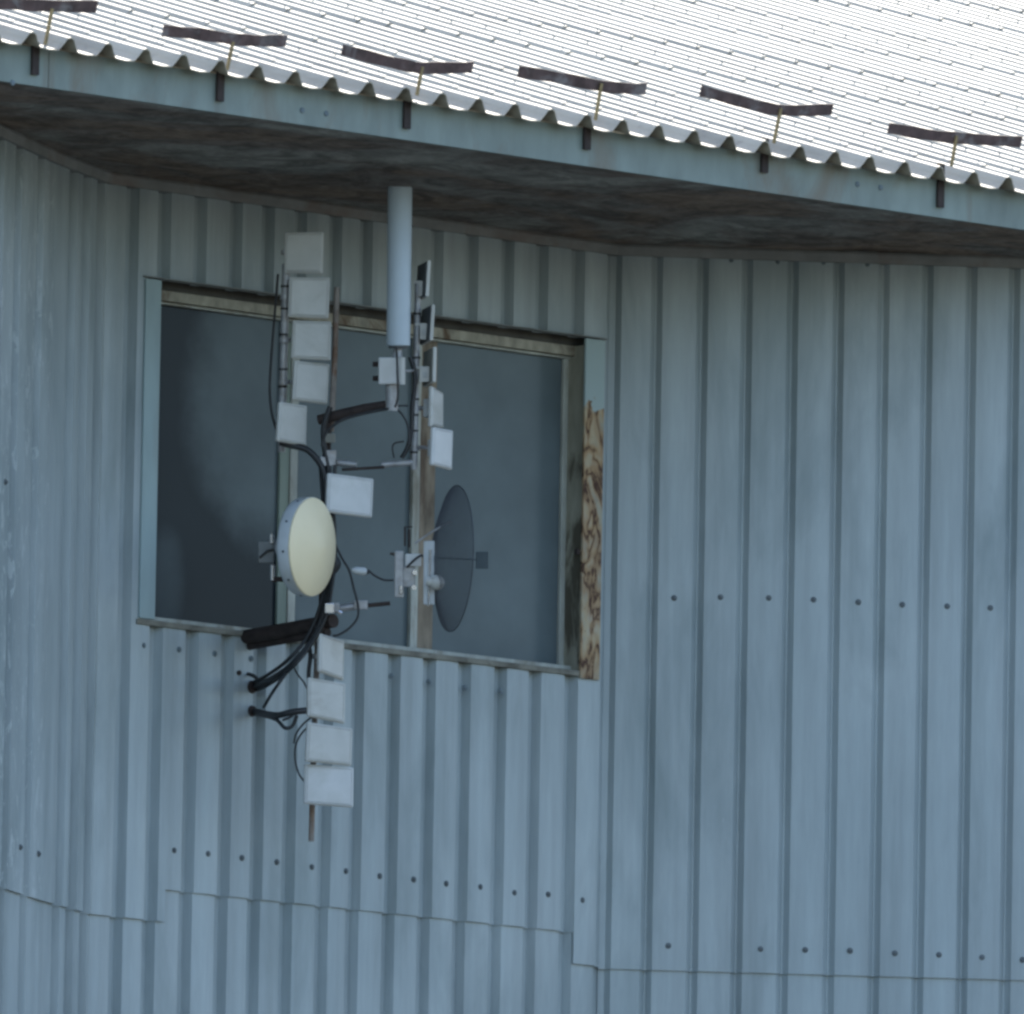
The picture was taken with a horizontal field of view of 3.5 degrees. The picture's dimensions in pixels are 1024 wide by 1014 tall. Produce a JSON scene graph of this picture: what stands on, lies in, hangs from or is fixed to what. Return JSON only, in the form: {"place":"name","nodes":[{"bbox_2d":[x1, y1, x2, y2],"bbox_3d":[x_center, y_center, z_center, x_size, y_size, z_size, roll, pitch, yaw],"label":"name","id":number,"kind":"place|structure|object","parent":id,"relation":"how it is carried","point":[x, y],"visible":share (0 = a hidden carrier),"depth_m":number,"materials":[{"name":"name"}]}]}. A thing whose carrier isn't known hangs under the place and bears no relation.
{"place":"outdoors","nodes":[
{"label":"outdoors","id":0,"kind":"place"},
{"label":"ground","id":1,"kind":"structure","parent":0,"visible":0},
{"bbox_2d":[0,0,1023,1013],"bbox_3d":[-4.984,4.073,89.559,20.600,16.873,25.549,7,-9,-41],"label":"corrugated building","id":2,"kind":"structure","parent":1,"relation":"on","point":[708,696],"depth_m":79.90,"materials":[{"name":"paint"}]},
{"bbox_2d":[0,0,97,74],"bbox_3d":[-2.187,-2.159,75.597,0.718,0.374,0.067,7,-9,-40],"label":"snow guard","id":3,"kind":"object","parent":2,"relation":"on","point":[76,6],"visible":1,"depth_m":75.64,"materials":[{"name":"metal"}]},
{"bbox_2d":[161,24,287,101],"bbox_3d":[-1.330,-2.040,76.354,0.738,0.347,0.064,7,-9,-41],"label":"snow guard","id":4,"kind":"object","parent":2,"relation":"on","point":[232,40],"visible":1,"depth_m":76.35,"materials":[{"name":"metal"}]},
{"bbox_2d":[247,672,257,679],"bbox_3d":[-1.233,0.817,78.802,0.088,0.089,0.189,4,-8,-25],"label":"cable","id":5,"kind":"object","parent":2,"relation":"attached to","point":[254,676],"visible":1,"depth_m":78.72,"materials":[{"name":"black rubber"}]},
{"bbox_2d":[255,715,298,729],"bbox_3d":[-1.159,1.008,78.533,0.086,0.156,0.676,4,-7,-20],"label":"cable","id":6,"kind":"object","parent":2,"relation":"attached to","point":[282,725],"visible":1,"depth_m":78.23,"materials":[{"name":"black rubber"}]},
{"bbox_2d":[252,707,306,718],"bbox_3d":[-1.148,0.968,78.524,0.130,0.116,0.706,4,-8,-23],"label":"cable","id":7,"kind":"object","parent":2,"relation":"attached to","point":[278,715],"visible":1,"depth_m":78.25,"materials":[{"name":"black rubber"}]},
{"bbox_2d":[259,497,335,596],"bbox_3d":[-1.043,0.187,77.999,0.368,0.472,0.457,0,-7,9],"label":"dish antenna","id":8,"kind":"object","parent":2,"relation":"attached to","point":[305,546],"visible":1,"depth_m":77.89,"materials":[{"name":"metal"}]},
{"bbox_2d":[240,264,420,841],"bbox_3d":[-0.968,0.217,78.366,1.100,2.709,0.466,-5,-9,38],"label":"mast frame","id":9,"kind":"object","parent":2,"relation":"attached to","point":[275,634],"visible":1,"depth_m":78.33,"materials":[{"name":"metal"}]},
{"bbox_2d":[268,274,278,430],"bbox_3d":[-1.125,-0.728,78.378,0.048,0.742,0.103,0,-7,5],"label":"cable","id":10,"kind":"object","parent":9,"relation":"attached to","point":[271,351],"visible":1,"depth_m":78.37,"materials":[{"name":"black rubber"}]},
{"bbox_2d":[262,672,287,708],"bbox_3d":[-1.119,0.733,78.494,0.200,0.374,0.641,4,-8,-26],"label":"cable","id":11,"kind":"object","parent":9,"relation":"attached to","point":[281,679],"visible":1,"depth_m":78.26,"materials":[{"name":"black rubber"}]},
{"bbox_2d":[252,470,326,683],"bbox_3d":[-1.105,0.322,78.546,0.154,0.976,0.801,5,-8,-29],"label":"cable","id":12,"kind":"object","parent":9,"relation":"attached to","point":[292,655],"visible":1,"depth_m":78.26,"materials":[{"name":"black rubber"}]},
{"bbox_2d":[275,402,306,445],"bbox_3d":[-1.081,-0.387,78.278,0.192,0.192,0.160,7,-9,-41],"label":"panel antenna","id":13,"kind":"object","parent":9,"relation":"attached to","point":[291,425],"visible":1,"depth_m":78.22,"materials":[{"name":"white plastic"}]},
{"bbox_2d":[253,406,335,688],"bbox_3d":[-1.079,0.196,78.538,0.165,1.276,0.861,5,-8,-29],"label":"cable","id":14,"kind":"object","parent":9,"relation":"attached to","point":[274,676],"visible":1,"depth_m":78.25,"materials":[{"name":"black rubber"}]},
{"bbox_2d":[256,465,336,691],"bbox_3d":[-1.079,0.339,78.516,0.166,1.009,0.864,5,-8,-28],"label":"cable","id":15,"kind":"object","parent":9,"relation":"attached to","point":[304,653],"visible":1,"depth_m":78.22,"materials":[{"name":"black rubber"}]},
{"bbox_2d":[294,668,306,688],"bbox_3d":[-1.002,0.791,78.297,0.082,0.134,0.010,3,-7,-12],"label":"cable","id":16,"kind":"object","parent":9,"relation":"attached to","point":[298,675],"visible":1,"depth_m":78.29,"materials":[{"name":"black rubber"}]},
{"bbox_2d":[281,232,323,273],"bbox_3d":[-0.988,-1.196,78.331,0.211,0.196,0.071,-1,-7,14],"label":"panel antenna","id":17,"kind":"object","parent":9,"relation":"attached to","point":[302,252],"visible":1,"depth_m":78.30,"materials":[{"name":"white plastic"}]},
{"bbox_2d":[279,442,326,503],"bbox_3d":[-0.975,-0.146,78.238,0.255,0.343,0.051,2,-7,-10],"label":"cable","id":18,"kind":"object","parent":9,"relation":"attached to","point":[312,454],"visible":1,"depth_m":78.23,"materials":[{"name":"black rubber"}]},
{"bbox_2d":[278,361,329,403],"bbox_3d":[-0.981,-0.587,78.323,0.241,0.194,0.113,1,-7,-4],"label":"panel antenna","id":19,"kind":"object","parent":9,"relation":"attached to","point":[309,381],"visible":1,"depth_m":78.31,"materials":[{"name":"white plastic"}]},
{"bbox_2d":[280,277,329,318],"bbox_3d":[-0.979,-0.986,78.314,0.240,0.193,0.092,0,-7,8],"label":"panel antenna","id":20,"kind":"object","parent":9,"relation":"attached to","point":[306,297],"visible":1,"depth_m":78.29,"materials":[{"name":"white plastic"}]},
{"bbox_2d":[279,320,330,360],"bbox_3d":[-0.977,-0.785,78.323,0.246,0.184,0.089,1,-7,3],"label":"panel antenna","id":21,"kind":"object","parent":9,"relation":"attached to","point":[309,340],"visible":1,"depth_m":78.30,"materials":[{"name":"white plastic"}]},
{"bbox_2d":[306,639,311,677],"bbox_3d":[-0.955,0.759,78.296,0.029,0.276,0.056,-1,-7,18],"label":"cable","id":22,"kind":"object","parent":9,"relation":"attached to","point":[309,664],"visible":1,"depth_m":78.29,"materials":[{"name":"black rubber"}]},
{"bbox_2d":[306,677,344,723],"bbox_3d":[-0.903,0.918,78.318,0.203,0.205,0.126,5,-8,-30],"label":"panel antenna","id":23,"kind":"object","parent":9,"relation":"attached to","point":[326,700],"visible":1,"depth_m":78.26,"materials":[{"name":"white plastic"}]},
{"bbox_2d":[293,717,311,743],"bbox_3d":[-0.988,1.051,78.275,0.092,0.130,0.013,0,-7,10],"label":"cable","id":24,"kind":"object","parent":23,"relation":"attached to","point":[300,727],"visible":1,"depth_m":78.27,"materials":[{"name":"black rubber"}]},
{"bbox_2d":[312,634,343,679],"bbox_3d":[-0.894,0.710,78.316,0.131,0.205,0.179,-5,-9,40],"label":"panel antenna","id":25,"kind":"object","parent":9,"relation":"attached to","point":[329,656],"visible":1,"depth_m":78.27,"materials":[{"name":"white plastic"}]},
{"bbox_2d":[303,764,353,807],"bbox_3d":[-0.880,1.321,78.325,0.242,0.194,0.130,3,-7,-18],"label":"panel antenna","id":26,"kind":"object","parent":9,"relation":"attached to","point":[324,785],"visible":1,"depth_m":78.27,"materials":[{"name":"white plastic"}]},
{"bbox_2d":[304,722,352,765],"bbox_3d":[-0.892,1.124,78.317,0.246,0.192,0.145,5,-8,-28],"label":"panel antenna","id":27,"kind":"object","parent":9,"relation":"attached to","point":[327,744],"visible":1,"depth_m":78.25,"materials":[{"name":"white plastic"}]},
{"bbox_2d":[294,728,305,781],"bbox_3d":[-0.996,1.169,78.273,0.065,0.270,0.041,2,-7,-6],"label":"cable","id":28,"kind":"object","parent":27,"relation":"attached to","point":[297,740],"visible":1,"depth_m":78.27,"materials":[{"name":"black rubber"}]},
{"bbox_2d":[332,556,340,573],"bbox_3d":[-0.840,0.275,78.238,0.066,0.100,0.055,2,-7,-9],"label":"cable","id":29,"kind":"object","parent":9,"relation":"attached to","point":[337,565],"visible":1,"depth_m":78.22,"materials":[{"name":"black rubber"}]},
{"bbox_2d":[333,543,359,636],"bbox_3d":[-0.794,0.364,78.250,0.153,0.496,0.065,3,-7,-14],"label":"cable","id":30,"kind":"object","parent":9,"relation":"attached to","point":[356,598],"visible":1,"depth_m":78.23,"materials":[{"name":"black rubber"}]},
{"bbox_2d":[352,567,368,574],"bbox_3d":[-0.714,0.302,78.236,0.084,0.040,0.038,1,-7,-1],"label":"cable connector","id":31,"kind":"object","parent":30,"relation":"attached to","point":[360,570],"visible":1,"depth_m":78.22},
{"bbox_2d":[325,473,373,517],"bbox_3d":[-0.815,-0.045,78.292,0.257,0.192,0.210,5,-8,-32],"label":"panel antenna","id":32,"kind":"object","parent":9,"relation":"attached to","point":[349,495],"visible":1,"depth_m":78.20,"materials":[{"name":"white plastic"}]},
{"bbox_2d":[321,408,388,446],"bbox_3d":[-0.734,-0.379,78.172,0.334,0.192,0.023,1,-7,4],"label":"cable","id":33,"kind":"object","parent":9,"relation":"attached to","point":[346,418],"visible":1,"depth_m":78.17,"materials":[{"name":"black rubber"}]},
{"bbox_2d":[373,357,416,384],"bbox_3d":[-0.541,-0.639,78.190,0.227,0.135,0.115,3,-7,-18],"label":"junction box","id":34,"kind":"object","parent":9,"relation":"attached to","point":[386,366],"visible":1,"depth_m":78.14,"materials":[{"name":"white plastic"}]},
{"bbox_2d":[394,348,398,407],"bbox_3d":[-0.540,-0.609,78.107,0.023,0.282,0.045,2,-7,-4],"label":"cable","id":35,"kind":"object","parent":34,"relation":"attached to","point":[397,378],"visible":1,"depth_m":78.10,"materials":[{"name":"black rubber"}]},
{"bbox_2d":[392,441,403,457],"bbox_3d":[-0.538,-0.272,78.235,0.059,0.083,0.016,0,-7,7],"label":"cable","id":36,"kind":"object","parent":9,"relation":"attached to","point":[394,443],"visible":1,"depth_m":78.23,"materials":[{"name":"black rubber"}]},
{"bbox_2d":[386,186,411,348],"bbox_3d":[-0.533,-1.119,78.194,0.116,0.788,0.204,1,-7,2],"label":"tube antenna","id":37,"kind":"object","parent":9,"relation":"attached to","point":[399,227],"visible":1,"depth_m":78.15,"materials":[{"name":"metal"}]},
{"bbox_2d":[398,409,409,456],"bbox_3d":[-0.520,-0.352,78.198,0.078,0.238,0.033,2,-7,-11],"label":"cable","id":38,"kind":"object","parent":9,"relation":"attached to","point":[408,428],"visible":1,"depth_m":78.19,"materials":[{"name":"black rubber"}]},
{"bbox_2d":[400,356,416,458],"bbox_3d":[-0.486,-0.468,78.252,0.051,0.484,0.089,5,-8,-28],"label":"cable","id":39,"kind":"object","parent":9,"relation":"attached to","point":[414,392],"visible":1,"depth_m":78.24,"materials":[{"name":"black rubber"}]},
{"bbox_2d":[414,261,430,299],"bbox_3d":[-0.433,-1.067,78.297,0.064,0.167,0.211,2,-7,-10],"label":"panel antenna","id":40,"kind":"object","parent":9,"relation":"attached to","point":[423,274],"visible":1,"depth_m":78.24,"materials":[{"name":"white plastic"}]},
{"bbox_2d":[415,305,434,344],"bbox_3d":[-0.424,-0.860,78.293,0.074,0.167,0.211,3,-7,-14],"label":"panel antenna","id":41,"kind":"object","parent":9,"relation":"attached to","point":[426,324],"visible":1,"depth_m":78.26,"materials":[{"name":"white plastic"}]},
{"bbox_2d":[416,347,436,386],"bbox_3d":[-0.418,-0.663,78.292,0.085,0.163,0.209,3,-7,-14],"label":"panel antenna","id":42,"kind":"object","parent":9,"relation":"attached to","point":[427,372],"visible":1,"depth_m":78.26,"materials":[{"name":"white plastic"}]},
{"bbox_2d":[418,386,443,427],"bbox_3d":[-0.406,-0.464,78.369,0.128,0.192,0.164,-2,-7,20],"label":"panel antenna","id":43,"kind":"object","parent":9,"relation":"attached to","point":[432,407],"visible":1,"depth_m":78.33,"materials":[{"name":"white plastic"}]},
{"bbox_2d":[410,427,452,469],"bbox_3d":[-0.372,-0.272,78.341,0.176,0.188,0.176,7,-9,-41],"label":"panel antenna","id":44,"kind":"object","parent":9,"relation":"attached to","point":[439,447],"visible":1,"depth_m":78.29,"materials":[{"name":"white plastic"}]},
{"bbox_2d":[390,485,487,631],"bbox_3d":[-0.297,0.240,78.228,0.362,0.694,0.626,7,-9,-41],"label":"grid dish antenna","id":45,"kind":"object","parent":9,"relation":"attached to","point":[405,576],"visible":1,"depth_m":78.22,"materials":[{"name":"metal"}]},
{"bbox_2d":[369,570,392,580],"bbox_3d":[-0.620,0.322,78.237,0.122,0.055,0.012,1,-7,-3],"label":"cable","id":46,"kind":"object","parent":45,"relation":"attached to","point":[374,575],"visible":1,"depth_m":78.23,"materials":[{"name":"black rubber"}]},
{"bbox_2d":[406,554,422,567],"bbox_3d":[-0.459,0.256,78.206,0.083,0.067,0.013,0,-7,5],"label":"cable","id":47,"kind":"object","parent":45,"relation":"attached to","point":[414,560],"visible":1,"depth_m":78.20,"materials":[{"name":"black rubber"}]},
{"bbox_2d":[136,276,607,679],"bbox_3d":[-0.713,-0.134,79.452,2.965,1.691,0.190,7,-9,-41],"label":"window","id":48,"kind":"structure","parent":2,"relation":"in","point":[523,409],"depth_m":79.63,"materials":[{"name":"grey glass"}]},
{"bbox_2d":[341,44,473,128],"bbox_3d":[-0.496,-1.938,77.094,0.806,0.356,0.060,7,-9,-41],"label":"snow guard","id":49,"kind":"object","parent":2,"relation":"on","point":[380,59],"visible":1,"depth_m":77.10,"materials":[{"name":"metal"}]},
{"bbox_2d":[517,65,646,149],"bbox_3d":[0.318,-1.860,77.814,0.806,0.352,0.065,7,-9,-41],"label":"snow guard","id":50,"kind":"object","parent":2,"relation":"on","point":[571,80],"visible":1,"depth_m":77.84,"materials":[{"name":"metal"}]},
{"bbox_2d":[699,85,833,172],"bbox_3d":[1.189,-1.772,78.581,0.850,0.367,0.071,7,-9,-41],"label":"snow guard","id":51,"kind":"object","parent":2,"relation":"on","point":[760,106],"visible":1,"depth_m":78.60,"materials":[{"name":"metal"}]},
{"bbox_2d":[887,122,1022,207],"bbox_3d":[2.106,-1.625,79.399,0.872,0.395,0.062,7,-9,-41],"label":"snow guard","id":52,"kind":"object","parent":2,"relation":"on","point":[954,138],"visible":1,"depth_m":79.38,"materials":[{"name":"metal"}]}
]}

